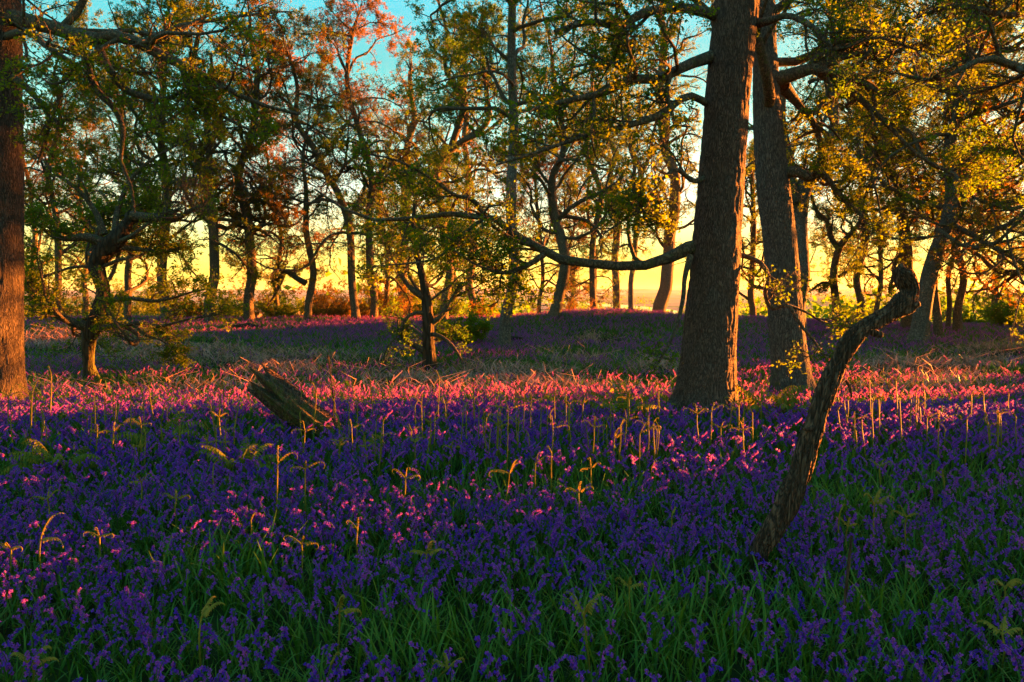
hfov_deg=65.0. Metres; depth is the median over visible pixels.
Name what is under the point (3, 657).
bluebell
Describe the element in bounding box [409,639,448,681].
bluebell
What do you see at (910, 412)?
bracken shoot
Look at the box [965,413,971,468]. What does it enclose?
bracken shoot
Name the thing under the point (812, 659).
bluebell
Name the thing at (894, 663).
bluebell
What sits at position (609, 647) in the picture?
bluebell
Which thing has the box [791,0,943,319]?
oak tree
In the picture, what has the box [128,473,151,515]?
bracken shoot
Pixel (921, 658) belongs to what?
bluebell
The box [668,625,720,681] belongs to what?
bluebell
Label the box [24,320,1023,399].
dead bracken
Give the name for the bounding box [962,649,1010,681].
bluebell
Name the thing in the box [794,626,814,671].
bluebell
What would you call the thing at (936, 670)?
bluebell
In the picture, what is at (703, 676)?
bluebell
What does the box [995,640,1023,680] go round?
bluebell
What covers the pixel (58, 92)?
oak tree
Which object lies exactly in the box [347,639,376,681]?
bluebell
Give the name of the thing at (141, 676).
bluebell
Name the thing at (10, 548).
bracken shoot
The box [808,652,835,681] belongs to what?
bluebell
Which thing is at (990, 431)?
bracken shoot
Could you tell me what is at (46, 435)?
bracken shoot
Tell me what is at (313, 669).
bluebell
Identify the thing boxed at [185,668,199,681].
bluebell
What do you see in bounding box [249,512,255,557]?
bracken shoot
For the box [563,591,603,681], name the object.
bracken shoot
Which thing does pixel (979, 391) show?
bracken shoot
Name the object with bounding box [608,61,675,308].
pale tree
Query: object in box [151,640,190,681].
bluebell
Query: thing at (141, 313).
hedge
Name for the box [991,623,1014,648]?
bluebell
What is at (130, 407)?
bracken shoot
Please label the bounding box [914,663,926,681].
bluebell
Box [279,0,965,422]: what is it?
oak tree
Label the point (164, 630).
bluebell
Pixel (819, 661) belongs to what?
bluebell
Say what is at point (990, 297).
oak tree
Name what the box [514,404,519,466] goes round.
bracken shoot
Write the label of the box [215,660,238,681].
bluebell
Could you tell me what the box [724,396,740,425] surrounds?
bracken shoot
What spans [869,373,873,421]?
bracken shoot
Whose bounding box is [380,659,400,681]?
bluebell
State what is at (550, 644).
bluebell
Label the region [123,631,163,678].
bluebell
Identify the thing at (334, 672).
bluebell
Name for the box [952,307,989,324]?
hedge bush
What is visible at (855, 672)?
bluebell
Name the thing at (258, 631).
bluebell
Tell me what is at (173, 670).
bluebell
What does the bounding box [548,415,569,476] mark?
bracken shoot
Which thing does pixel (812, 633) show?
bluebell
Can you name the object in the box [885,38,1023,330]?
oak tree
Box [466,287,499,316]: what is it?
hedge bush
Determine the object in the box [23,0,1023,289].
sky
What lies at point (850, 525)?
bracken shoot
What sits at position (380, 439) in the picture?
bracken shoot
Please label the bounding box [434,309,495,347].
bramble bush
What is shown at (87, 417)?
bracken shoot
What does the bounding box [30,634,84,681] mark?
bluebell
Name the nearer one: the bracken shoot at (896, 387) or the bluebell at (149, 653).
the bluebell at (149, 653)
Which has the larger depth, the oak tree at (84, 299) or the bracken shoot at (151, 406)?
the oak tree at (84, 299)
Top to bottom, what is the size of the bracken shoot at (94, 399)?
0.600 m
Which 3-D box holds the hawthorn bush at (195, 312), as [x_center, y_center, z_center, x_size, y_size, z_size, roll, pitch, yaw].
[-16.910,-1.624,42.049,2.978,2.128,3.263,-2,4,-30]
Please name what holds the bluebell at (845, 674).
on the ground at (638, 296)
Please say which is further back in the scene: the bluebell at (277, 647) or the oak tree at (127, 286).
the oak tree at (127, 286)
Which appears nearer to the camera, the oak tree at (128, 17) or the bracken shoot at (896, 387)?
the bracken shoot at (896, 387)
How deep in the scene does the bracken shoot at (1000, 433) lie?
7.44 m
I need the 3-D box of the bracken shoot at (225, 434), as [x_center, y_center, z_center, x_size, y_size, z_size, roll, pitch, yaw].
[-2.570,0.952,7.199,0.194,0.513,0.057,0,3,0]
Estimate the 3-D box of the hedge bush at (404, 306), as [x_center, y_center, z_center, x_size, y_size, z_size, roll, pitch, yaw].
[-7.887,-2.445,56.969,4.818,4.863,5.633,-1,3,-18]
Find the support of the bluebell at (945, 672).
on the ground at (638, 296)
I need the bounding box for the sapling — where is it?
[549,187,598,310]
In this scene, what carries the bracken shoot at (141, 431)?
on the ground at (638, 296)
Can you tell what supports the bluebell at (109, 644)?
on the ground at (638, 296)
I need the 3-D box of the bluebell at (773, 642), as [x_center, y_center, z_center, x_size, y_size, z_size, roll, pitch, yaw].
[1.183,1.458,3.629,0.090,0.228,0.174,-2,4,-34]
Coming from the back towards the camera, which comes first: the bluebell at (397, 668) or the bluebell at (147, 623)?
the bluebell at (147, 623)
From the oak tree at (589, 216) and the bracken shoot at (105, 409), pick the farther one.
the oak tree at (589, 216)
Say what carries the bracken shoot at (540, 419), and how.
on the ground at (638, 296)
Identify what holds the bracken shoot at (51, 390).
on the ground at (638, 296)
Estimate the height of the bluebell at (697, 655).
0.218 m
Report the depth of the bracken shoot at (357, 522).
4.79 m
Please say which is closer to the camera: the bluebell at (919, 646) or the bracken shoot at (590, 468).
the bluebell at (919, 646)
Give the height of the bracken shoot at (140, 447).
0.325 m
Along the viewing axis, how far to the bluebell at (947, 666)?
3.56 m
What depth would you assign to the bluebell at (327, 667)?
3.55 m
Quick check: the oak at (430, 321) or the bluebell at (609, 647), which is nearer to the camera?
the bluebell at (609, 647)
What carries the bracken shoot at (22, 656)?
on the ground at (638, 296)
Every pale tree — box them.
[385,0,677,350]
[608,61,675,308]
[744,0,993,337]
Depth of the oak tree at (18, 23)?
10.33 m
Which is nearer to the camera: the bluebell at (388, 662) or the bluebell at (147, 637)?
the bluebell at (388, 662)
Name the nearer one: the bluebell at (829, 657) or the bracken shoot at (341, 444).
the bluebell at (829, 657)
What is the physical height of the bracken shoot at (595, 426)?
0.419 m
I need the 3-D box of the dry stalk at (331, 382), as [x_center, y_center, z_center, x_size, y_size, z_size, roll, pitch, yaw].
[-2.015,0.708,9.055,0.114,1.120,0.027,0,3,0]
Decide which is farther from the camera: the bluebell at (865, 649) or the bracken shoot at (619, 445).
the bracken shoot at (619, 445)
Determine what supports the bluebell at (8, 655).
on the ground at (638, 296)
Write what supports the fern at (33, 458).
on the ground at (638, 296)
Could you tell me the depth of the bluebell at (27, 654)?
3.41 m
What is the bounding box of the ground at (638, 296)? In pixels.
[0,288,1023,681]
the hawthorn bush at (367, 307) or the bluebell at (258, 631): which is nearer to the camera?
the bluebell at (258, 631)
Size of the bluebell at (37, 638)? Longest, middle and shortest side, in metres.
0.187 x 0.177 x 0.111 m
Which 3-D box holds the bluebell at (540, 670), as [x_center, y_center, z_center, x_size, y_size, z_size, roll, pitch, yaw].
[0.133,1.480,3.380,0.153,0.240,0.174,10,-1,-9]
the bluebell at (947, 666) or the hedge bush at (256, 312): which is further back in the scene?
the hedge bush at (256, 312)
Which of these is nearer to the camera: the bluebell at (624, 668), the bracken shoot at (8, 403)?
the bluebell at (624, 668)
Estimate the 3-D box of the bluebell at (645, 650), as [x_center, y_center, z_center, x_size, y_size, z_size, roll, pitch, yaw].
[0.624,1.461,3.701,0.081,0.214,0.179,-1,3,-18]
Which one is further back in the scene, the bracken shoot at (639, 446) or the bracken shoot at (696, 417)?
the bracken shoot at (696, 417)
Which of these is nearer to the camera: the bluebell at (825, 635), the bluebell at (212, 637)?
the bluebell at (212, 637)
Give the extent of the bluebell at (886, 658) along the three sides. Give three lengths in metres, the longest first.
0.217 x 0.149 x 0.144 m
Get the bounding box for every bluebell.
[0,648,25,681]
[0,650,17,681]
[0,650,31,681]
[0,662,26,681]
[1,628,22,661]
[2,628,60,666]
[6,648,50,681]
[10,621,49,674]
[10,630,52,672]
[13,639,53,676]
[18,656,47,681]
[27,647,49,681]
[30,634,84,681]
[33,634,64,670]
[52,622,108,655]
[63,613,89,675]
[69,637,120,681]
[70,638,108,663]
[72,651,121,681]
[72,677,82,681]
[73,646,128,678]
[97,651,133,681]
[105,648,141,681]
[112,637,138,675]
[117,635,164,679]
[120,625,152,664]
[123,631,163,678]
[133,616,184,663]
[135,623,172,668]
[137,616,167,662]
[138,615,175,664]
[140,669,152,681]
[142,616,171,659]
[146,651,178,681]
[149,660,164,681]
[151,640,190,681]
[154,628,185,669]
[157,659,172,681]
[160,627,193,660]
[160,655,203,681]
[169,656,203,680]
[176,635,210,671]
[182,635,221,681]
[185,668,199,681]
[193,669,208,681]
[199,665,241,681]
[203,626,242,659]
[207,630,229,665]
[211,634,253,675]
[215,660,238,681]
[219,669,229,681]
[221,624,248,668]
[221,646,266,681]
[229,645,280,681]
[234,640,259,681]
[235,668,280,681]
[248,624,264,663]
[248,632,298,676]
[248,641,267,681]
[250,616,279,673]
[252,651,304,681]
[261,626,298,670]
[261,664,299,681]
[268,637,288,668]
[285,655,319,681]
[286,669,343,681]
[294,655,350,681]
[296,662,351,681]
[306,647,355,681]
[307,677,341,681]
[308,643,341,679]
[310,638,334,678]
[314,660,360,681]
[316,653,335,677]
[326,623,376,673]
[341,655,376,681]
[342,612,369,660]
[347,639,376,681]
[349,636,386,681]
[355,673,368,681]
[371,663,382,681]
[378,655,435,681]
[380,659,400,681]
[380,668,388,680]
[381,663,425,681]
[391,662,420,681]
[405,657,451,681]
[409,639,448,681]
[410,652,424,681]
[412,663,428,681]
[424,653,455,679]
[428,649,445,681]
[437,647,487,681]
[448,660,465,681]
[455,651,509,681]
[459,635,485,659]
[474,645,494,681]
[480,605,516,673]
[484,655,507,681]
[489,630,524,661]
[492,626,534,678]
[492,669,537,681]
[501,609,549,658]
[523,657,565,680]
[528,639,575,671]
[535,665,558,681]
[548,665,558,681]
[552,655,585,681]
[561,654,597,681]
[562,654,595,681]
[572,660,590,681]
[574,625,604,681]
[574,673,584,681]
[586,627,617,663]
[590,645,612,681]
[591,664,601,681]
[602,647,660,681]
[605,666,626,681]
[631,613,662,660]
[638,637,658,672]
[645,669,656,680]
[647,631,671,674]
[651,674,661,681]
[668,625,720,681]
[680,642,729,681]
[685,670,709,681]
[688,665,722,681]
[690,640,706,671]
[694,622,710,664]
[697,653,716,681]
[724,647,778,681]
[726,678,738,681]
[732,613,772,664]
[742,610,788,666]
[750,668,767,681]
[752,630,782,681]
[753,638,784,681]
[759,630,788,672]
[763,673,778,681]
[771,623,813,667]
[776,617,809,665]
[777,621,811,681]
[780,618,829,665]
[784,651,824,681]
[784,666,798,681]
[787,668,800,681]
[791,638,824,679]
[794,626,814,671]
[799,621,822,673]
[803,618,836,666]
[804,627,862,670]
[806,634,829,662]
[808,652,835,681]
[810,658,847,681]
[826,621,860,671]
[828,605,867,664]
[830,656,863,681]
[831,668,852,681]
[837,649,865,681]
[845,646,875,681]
[846,631,884,671]
[849,657,899,681]
[849,669,858,681]
[855,629,883,672]
[858,640,883,681]
[859,619,898,666]
[861,609,878,661]
[866,642,888,681]
[869,652,889,681]
[872,645,908,664]
[874,637,928,681]
[880,659,907,681]
[882,646,910,681]
[882,649,915,681]
[884,637,929,681]
[885,653,931,681]
[886,675,895,681]
[888,659,905,681]
[890,647,951,681]
[900,669,949,681]
[904,626,942,660]
[906,652,927,681]
[914,643,936,681]
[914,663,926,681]
[919,672,958,681]
[922,655,943,680]
[929,672,936,681]
[930,650,973,681]
[932,658,960,681]
[933,632,981,672]
[934,665,942,681]
[940,668,964,681]
[948,632,978,669]
[952,649,988,681]
[953,652,963,681]
[959,651,987,681]
[960,624,992,674]
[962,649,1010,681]
[964,648,1019,681]
[977,642,1021,680]
[980,637,1014,672]
[981,646,1008,681]
[988,635,1023,680]
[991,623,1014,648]
[995,637,1019,681]
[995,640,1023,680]
[999,644,1023,681]
[1002,650,1023,676]
[1010,649,1020,681]
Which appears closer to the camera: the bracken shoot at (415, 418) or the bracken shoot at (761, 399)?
the bracken shoot at (415, 418)
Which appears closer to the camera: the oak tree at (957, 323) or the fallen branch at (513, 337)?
the fallen branch at (513, 337)
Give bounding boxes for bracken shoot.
[0,542,22,580]
[1,387,22,431]
[9,645,58,681]
[10,412,13,451]
[12,381,49,443]
[30,486,60,533]
[34,379,38,428]
[39,407,42,440]
[39,513,64,591]
[43,424,46,447]
[47,366,51,421]
[77,409,96,433]
[83,527,113,568]
[88,424,106,450]
[90,409,94,444]
[93,392,95,429]
[95,370,113,420]
[96,398,118,436]
[102,422,124,469]
[112,398,115,424]
[115,394,121,449]
[126,385,131,428]
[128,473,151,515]
[131,440,148,463]
[133,416,151,457]
[137,386,144,436]
[141,427,145,471]
[147,386,154,432]
[160,418,162,447]
[162,489,189,532]
[179,420,182,468]
[196,434,213,474]
[198,596,224,666]
[201,399,227,440]
[202,421,208,458]
[206,401,215,438]
[208,409,228,445]
[210,376,236,435]
[212,459,218,491]
[213,419,234,455]
[214,436,229,454]
[216,388,220,428]
[216,421,219,458]
[233,396,238,433]
[233,420,235,447]
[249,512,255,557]
[275,445,297,529]
[283,535,318,574]
[290,461,324,517]
[291,420,315,451]
[299,407,303,446]
[311,382,315,439]
[318,376,350,417]
[327,652,339,677]
[329,392,364,457]
[329,433,348,473]
[333,441,347,469]
[335,594,361,667]
[342,393,375,449]
[346,517,358,573]
[349,419,363,465]
[357,438,375,470]
[361,397,380,430]
[364,434,379,457]
[367,372,373,414]
[371,425,393,469]
[372,415,379,475]
[378,442,383,475]
[382,416,386,463]
[392,467,420,521]
[403,424,421,446]
[406,434,424,459]
[409,540,445,574]
[410,394,422,439]
[415,400,418,438]
[420,413,445,453]
[431,653,463,681]
[434,370,439,426]
[434,410,438,450]
[442,441,460,466]
[460,403,465,444]
[466,399,470,456]
[473,376,477,435]
[474,399,479,456]
[482,409,496,444]
[482,413,486,464]
[485,391,532,481]
[486,386,500,428]
[486,425,490,466]
[487,411,517,458]
[487,417,512,455]
[488,459,518,516]
[493,401,497,451]
[504,413,525,439]
[505,379,524,413]
[513,393,545,427]
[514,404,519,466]
[520,384,524,439]
[531,387,560,434]
[533,452,548,509]
[538,402,553,446]
[546,445,551,500]
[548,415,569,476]
[554,383,557,433]
[555,405,571,450]
[562,386,566,437]
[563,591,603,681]
[564,401,568,446]
[565,481,593,525]
[571,396,588,419]
[580,457,600,501]
[581,416,606,470]
[582,421,589,456]
[592,413,608,450]
[596,397,610,440]
[603,415,607,449]
[606,415,610,447]
[610,381,640,426]
[613,427,624,469]
[616,392,636,424]
[616,411,642,453]
[616,576,643,637]
[618,419,623,474]
[620,420,625,465]
[636,416,660,465]
[638,400,658,427]
[638,422,659,483]
[653,417,657,471]
[655,380,659,424]
[655,420,658,461]
[669,506,676,542]
[683,403,706,438]
[695,402,723,451]
[710,421,730,449]
[717,401,737,438]
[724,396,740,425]
[731,417,752,453]
[737,399,742,449]
[739,367,743,411]
[741,384,744,433]
[746,390,749,424]
[749,407,752,448]
[757,374,761,424]
[836,517,858,560]
[838,405,841,437]
[838,504,845,543]
[844,389,848,423]
[846,411,869,443]
[851,425,859,464]
[861,414,866,464]
[863,489,893,557]
[864,385,892,444]
[865,459,891,496]
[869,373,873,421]
[871,395,876,457]
[881,369,912,416]
[891,505,919,558]
[899,390,903,455]
[907,394,911,435]
[911,379,939,424]
[912,397,934,437]
[914,387,919,422]
[926,409,939,456]
[931,410,960,470]
[932,469,944,508]
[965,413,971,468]
[973,385,985,426]
[976,616,1022,681]
[979,417,1006,450]
[983,409,990,464]
[988,430,1006,460]
[990,403,1009,444]
[991,578,1023,621]
[996,408,1005,464]
[996,410,1001,451]
[1010,411,1016,448]
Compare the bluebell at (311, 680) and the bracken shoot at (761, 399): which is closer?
the bluebell at (311, 680)
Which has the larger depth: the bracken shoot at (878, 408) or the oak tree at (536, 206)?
the oak tree at (536, 206)
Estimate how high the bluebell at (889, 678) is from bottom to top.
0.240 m
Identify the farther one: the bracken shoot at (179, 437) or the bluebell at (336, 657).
the bracken shoot at (179, 437)
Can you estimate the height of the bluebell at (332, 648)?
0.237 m
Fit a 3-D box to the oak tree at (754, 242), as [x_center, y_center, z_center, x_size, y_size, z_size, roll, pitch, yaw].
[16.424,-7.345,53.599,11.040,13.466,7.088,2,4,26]
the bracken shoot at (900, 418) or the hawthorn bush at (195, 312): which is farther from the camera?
the hawthorn bush at (195, 312)
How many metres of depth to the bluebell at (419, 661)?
3.49 m
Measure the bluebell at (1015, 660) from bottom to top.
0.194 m
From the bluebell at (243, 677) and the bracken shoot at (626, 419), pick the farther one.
the bracken shoot at (626, 419)
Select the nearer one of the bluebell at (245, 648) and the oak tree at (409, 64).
the bluebell at (245, 648)
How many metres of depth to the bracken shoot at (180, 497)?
5.57 m
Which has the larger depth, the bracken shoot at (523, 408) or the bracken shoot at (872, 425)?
the bracken shoot at (523, 408)
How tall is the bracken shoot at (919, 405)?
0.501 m
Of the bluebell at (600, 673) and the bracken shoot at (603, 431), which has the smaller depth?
the bluebell at (600, 673)
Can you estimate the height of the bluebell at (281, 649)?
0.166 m
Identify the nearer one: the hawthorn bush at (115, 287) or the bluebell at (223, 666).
the bluebell at (223, 666)
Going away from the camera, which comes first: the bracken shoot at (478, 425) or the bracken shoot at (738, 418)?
the bracken shoot at (478, 425)
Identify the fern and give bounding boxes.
[0,438,117,482]
[105,409,206,453]
[196,437,289,490]
[258,418,303,442]
[564,379,660,420]
[644,403,675,415]
[730,385,814,420]
[741,385,811,422]
[856,509,911,546]
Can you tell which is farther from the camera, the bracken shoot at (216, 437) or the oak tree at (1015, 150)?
the oak tree at (1015, 150)
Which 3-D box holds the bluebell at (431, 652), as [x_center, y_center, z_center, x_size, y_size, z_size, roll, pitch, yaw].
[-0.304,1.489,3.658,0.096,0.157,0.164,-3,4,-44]
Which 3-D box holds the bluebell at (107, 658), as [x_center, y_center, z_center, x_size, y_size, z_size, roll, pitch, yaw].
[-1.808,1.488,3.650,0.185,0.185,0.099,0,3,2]
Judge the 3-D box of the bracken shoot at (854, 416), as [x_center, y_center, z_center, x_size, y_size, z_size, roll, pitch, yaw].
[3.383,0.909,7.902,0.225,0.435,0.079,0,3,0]
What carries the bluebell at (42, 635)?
on the ground at (638, 296)
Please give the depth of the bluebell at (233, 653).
3.66 m
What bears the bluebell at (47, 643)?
on the ground at (638, 296)
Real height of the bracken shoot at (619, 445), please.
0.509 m
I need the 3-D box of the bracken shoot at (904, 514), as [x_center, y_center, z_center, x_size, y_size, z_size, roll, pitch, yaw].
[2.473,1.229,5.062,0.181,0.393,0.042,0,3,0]
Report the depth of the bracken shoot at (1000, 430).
7.54 m
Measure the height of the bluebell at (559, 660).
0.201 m
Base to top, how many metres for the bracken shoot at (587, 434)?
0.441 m
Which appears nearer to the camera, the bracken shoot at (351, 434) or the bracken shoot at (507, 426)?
the bracken shoot at (507, 426)
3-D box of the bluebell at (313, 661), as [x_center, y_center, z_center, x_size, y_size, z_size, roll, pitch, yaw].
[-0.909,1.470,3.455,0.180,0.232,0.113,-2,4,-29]
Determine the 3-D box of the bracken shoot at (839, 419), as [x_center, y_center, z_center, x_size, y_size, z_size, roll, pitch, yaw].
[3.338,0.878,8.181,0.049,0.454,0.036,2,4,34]
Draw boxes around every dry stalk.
[327,354,334,416]
[701,571,709,603]
[840,535,852,647]
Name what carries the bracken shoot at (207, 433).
on the ground at (638, 296)
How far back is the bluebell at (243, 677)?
3.37 m
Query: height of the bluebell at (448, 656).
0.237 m
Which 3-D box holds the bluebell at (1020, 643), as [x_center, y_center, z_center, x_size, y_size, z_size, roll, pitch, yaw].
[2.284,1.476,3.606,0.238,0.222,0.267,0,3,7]
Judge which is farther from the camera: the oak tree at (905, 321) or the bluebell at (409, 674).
the oak tree at (905, 321)
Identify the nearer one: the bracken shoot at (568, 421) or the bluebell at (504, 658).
the bluebell at (504, 658)
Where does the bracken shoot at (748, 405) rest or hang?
on the ground at (638, 296)
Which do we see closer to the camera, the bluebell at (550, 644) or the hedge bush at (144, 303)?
the bluebell at (550, 644)
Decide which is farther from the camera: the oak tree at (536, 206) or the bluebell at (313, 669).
the oak tree at (536, 206)
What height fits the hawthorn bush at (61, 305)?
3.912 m
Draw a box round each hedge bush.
[120,262,192,315]
[202,286,254,318]
[229,278,307,317]
[282,297,325,316]
[297,260,382,314]
[356,279,390,311]
[383,276,434,316]
[411,282,487,317]
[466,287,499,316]
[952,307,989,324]
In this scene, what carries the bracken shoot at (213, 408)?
on the ground at (638, 296)
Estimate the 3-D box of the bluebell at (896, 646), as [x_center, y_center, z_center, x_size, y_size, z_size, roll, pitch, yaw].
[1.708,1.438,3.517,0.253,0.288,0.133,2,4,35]
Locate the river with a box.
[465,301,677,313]
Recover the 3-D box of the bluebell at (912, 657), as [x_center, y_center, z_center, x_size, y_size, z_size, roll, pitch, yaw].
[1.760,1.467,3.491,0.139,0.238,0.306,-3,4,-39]
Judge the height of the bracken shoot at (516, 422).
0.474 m
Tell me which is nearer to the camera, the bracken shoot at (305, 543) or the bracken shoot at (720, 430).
the bracken shoot at (305, 543)
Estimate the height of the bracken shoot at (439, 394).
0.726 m
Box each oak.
[24,106,250,384]
[336,161,509,378]
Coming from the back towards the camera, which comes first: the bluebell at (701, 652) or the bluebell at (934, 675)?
the bluebell at (701, 652)
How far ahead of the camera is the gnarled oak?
17.70 m
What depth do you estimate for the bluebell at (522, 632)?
3.79 m
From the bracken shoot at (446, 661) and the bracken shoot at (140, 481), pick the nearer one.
the bracken shoot at (446, 661)
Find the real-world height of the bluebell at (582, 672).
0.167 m
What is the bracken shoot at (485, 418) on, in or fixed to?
on the ground at (638, 296)
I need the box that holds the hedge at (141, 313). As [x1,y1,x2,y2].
[24,305,197,318]
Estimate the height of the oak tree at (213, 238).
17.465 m
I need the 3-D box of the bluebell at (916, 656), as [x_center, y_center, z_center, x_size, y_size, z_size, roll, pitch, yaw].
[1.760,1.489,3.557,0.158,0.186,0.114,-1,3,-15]
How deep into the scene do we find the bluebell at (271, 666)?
3.49 m
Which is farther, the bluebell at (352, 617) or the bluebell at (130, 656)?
the bluebell at (352, 617)
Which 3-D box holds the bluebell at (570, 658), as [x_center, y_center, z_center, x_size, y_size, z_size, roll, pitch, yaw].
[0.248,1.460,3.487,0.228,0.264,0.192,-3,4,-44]
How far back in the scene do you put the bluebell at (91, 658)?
3.62 m
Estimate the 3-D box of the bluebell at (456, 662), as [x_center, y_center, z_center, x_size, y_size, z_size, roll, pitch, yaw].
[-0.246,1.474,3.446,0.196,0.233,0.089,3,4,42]
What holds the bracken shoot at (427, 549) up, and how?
on the ground at (638, 296)
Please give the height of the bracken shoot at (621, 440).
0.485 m
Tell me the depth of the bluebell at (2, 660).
3.52 m
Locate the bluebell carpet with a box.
[0,307,1023,676]
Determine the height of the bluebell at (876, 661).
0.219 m
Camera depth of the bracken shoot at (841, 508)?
5.19 m
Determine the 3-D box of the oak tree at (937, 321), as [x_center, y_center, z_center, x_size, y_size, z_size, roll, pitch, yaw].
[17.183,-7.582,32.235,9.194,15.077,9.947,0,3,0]
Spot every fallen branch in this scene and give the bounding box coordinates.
[227,323,264,328]
[511,336,529,343]
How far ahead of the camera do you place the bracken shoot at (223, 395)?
8.42 m
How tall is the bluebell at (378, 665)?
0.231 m
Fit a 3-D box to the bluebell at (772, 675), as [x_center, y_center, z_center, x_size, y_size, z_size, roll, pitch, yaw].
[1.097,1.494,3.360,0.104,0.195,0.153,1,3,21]
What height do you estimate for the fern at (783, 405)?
0.472 m
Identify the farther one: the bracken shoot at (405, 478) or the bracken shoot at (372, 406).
the bracken shoot at (372, 406)
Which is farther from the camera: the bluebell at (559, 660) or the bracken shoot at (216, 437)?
the bracken shoot at (216, 437)
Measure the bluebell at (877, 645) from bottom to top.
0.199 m
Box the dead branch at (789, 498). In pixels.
[747,263,920,585]
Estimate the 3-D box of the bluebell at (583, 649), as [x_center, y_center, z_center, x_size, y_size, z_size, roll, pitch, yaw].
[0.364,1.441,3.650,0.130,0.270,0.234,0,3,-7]
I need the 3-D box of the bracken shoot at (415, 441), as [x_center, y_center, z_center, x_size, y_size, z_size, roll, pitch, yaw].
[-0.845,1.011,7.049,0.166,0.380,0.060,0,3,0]
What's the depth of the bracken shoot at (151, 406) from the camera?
8.85 m
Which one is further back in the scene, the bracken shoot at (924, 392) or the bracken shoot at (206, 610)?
the bracken shoot at (924, 392)
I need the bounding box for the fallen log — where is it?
[246,363,357,447]
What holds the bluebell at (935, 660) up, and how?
on the ground at (638, 296)
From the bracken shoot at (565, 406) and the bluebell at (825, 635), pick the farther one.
the bracken shoot at (565, 406)
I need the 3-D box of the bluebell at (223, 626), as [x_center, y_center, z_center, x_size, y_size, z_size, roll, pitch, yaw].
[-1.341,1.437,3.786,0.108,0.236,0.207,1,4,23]
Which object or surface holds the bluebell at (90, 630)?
on the ground at (638, 296)
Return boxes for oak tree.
[0,0,304,407]
[23,0,131,323]
[23,97,144,316]
[25,9,236,321]
[25,112,150,312]
[58,0,264,322]
[70,0,302,324]
[178,0,340,322]
[182,61,345,317]
[188,47,359,321]
[219,0,430,319]
[243,0,430,317]
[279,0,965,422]
[309,106,462,316]
[311,0,546,321]
[355,38,451,314]
[380,124,526,314]
[430,41,505,307]
[461,119,619,312]
[482,0,647,321]
[516,0,674,309]
[520,90,680,309]
[572,73,672,308]
[614,0,707,311]
[636,0,991,398]
[672,131,832,315]
[784,0,1023,353]
[786,0,1011,329]
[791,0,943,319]
[791,0,1023,206]
[808,64,942,324]
[808,127,938,312]
[837,0,1023,335]
[838,0,1023,335]
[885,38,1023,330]
[893,0,1023,306]
[931,136,1023,324]
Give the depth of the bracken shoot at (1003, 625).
3.65 m
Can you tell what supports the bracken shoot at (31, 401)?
on the ground at (638, 296)
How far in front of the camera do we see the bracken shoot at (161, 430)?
7.79 m
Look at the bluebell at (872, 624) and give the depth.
3.73 m
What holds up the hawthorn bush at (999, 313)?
on the ground at (638, 296)
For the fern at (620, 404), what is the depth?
9.44 m
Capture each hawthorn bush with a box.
[24,285,79,308]
[89,277,148,310]
[159,291,217,318]
[239,280,303,318]
[299,284,356,317]
[318,298,350,317]
[341,273,406,317]
[969,292,1023,327]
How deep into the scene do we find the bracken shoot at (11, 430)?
7.64 m
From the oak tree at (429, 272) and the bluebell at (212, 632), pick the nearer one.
the bluebell at (212, 632)
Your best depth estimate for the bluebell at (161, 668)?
3.33 m
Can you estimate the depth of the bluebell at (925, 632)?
3.78 m
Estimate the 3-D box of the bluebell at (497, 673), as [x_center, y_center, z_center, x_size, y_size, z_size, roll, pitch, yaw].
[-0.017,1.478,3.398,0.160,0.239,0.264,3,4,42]
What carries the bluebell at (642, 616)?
on the ground at (638, 296)
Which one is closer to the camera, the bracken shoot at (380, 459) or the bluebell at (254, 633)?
the bluebell at (254, 633)
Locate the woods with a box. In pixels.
[25,257,1023,323]
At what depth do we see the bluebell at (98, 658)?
3.67 m
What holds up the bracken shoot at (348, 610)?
on the ground at (638, 296)
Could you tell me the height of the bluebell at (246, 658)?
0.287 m
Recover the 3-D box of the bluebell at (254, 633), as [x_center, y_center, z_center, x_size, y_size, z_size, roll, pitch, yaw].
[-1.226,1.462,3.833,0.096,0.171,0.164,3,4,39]
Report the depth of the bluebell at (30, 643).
3.78 m
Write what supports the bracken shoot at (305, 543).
on the ground at (638, 296)
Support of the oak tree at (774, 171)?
on the ground at (638, 296)
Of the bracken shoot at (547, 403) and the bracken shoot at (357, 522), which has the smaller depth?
the bracken shoot at (357, 522)
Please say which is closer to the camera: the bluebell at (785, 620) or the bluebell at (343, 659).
the bluebell at (343, 659)
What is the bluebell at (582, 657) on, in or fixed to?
on the ground at (638, 296)
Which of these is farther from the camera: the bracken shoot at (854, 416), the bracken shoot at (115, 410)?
the bracken shoot at (115, 410)
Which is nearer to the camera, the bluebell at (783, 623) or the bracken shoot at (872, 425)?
the bluebell at (783, 623)
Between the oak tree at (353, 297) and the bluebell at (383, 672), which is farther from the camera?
the oak tree at (353, 297)
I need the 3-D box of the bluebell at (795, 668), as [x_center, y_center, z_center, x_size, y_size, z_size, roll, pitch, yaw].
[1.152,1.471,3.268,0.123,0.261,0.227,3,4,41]
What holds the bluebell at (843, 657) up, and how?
on the ground at (638, 296)
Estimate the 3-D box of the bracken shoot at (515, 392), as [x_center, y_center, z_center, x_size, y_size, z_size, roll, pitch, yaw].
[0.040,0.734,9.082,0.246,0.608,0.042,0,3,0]
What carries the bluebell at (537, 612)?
on the ground at (638, 296)
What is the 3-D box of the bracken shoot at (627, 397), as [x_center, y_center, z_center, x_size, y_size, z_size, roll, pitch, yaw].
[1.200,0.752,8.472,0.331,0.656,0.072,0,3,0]
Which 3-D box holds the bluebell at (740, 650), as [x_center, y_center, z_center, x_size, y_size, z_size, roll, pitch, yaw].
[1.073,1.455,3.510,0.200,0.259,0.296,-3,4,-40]

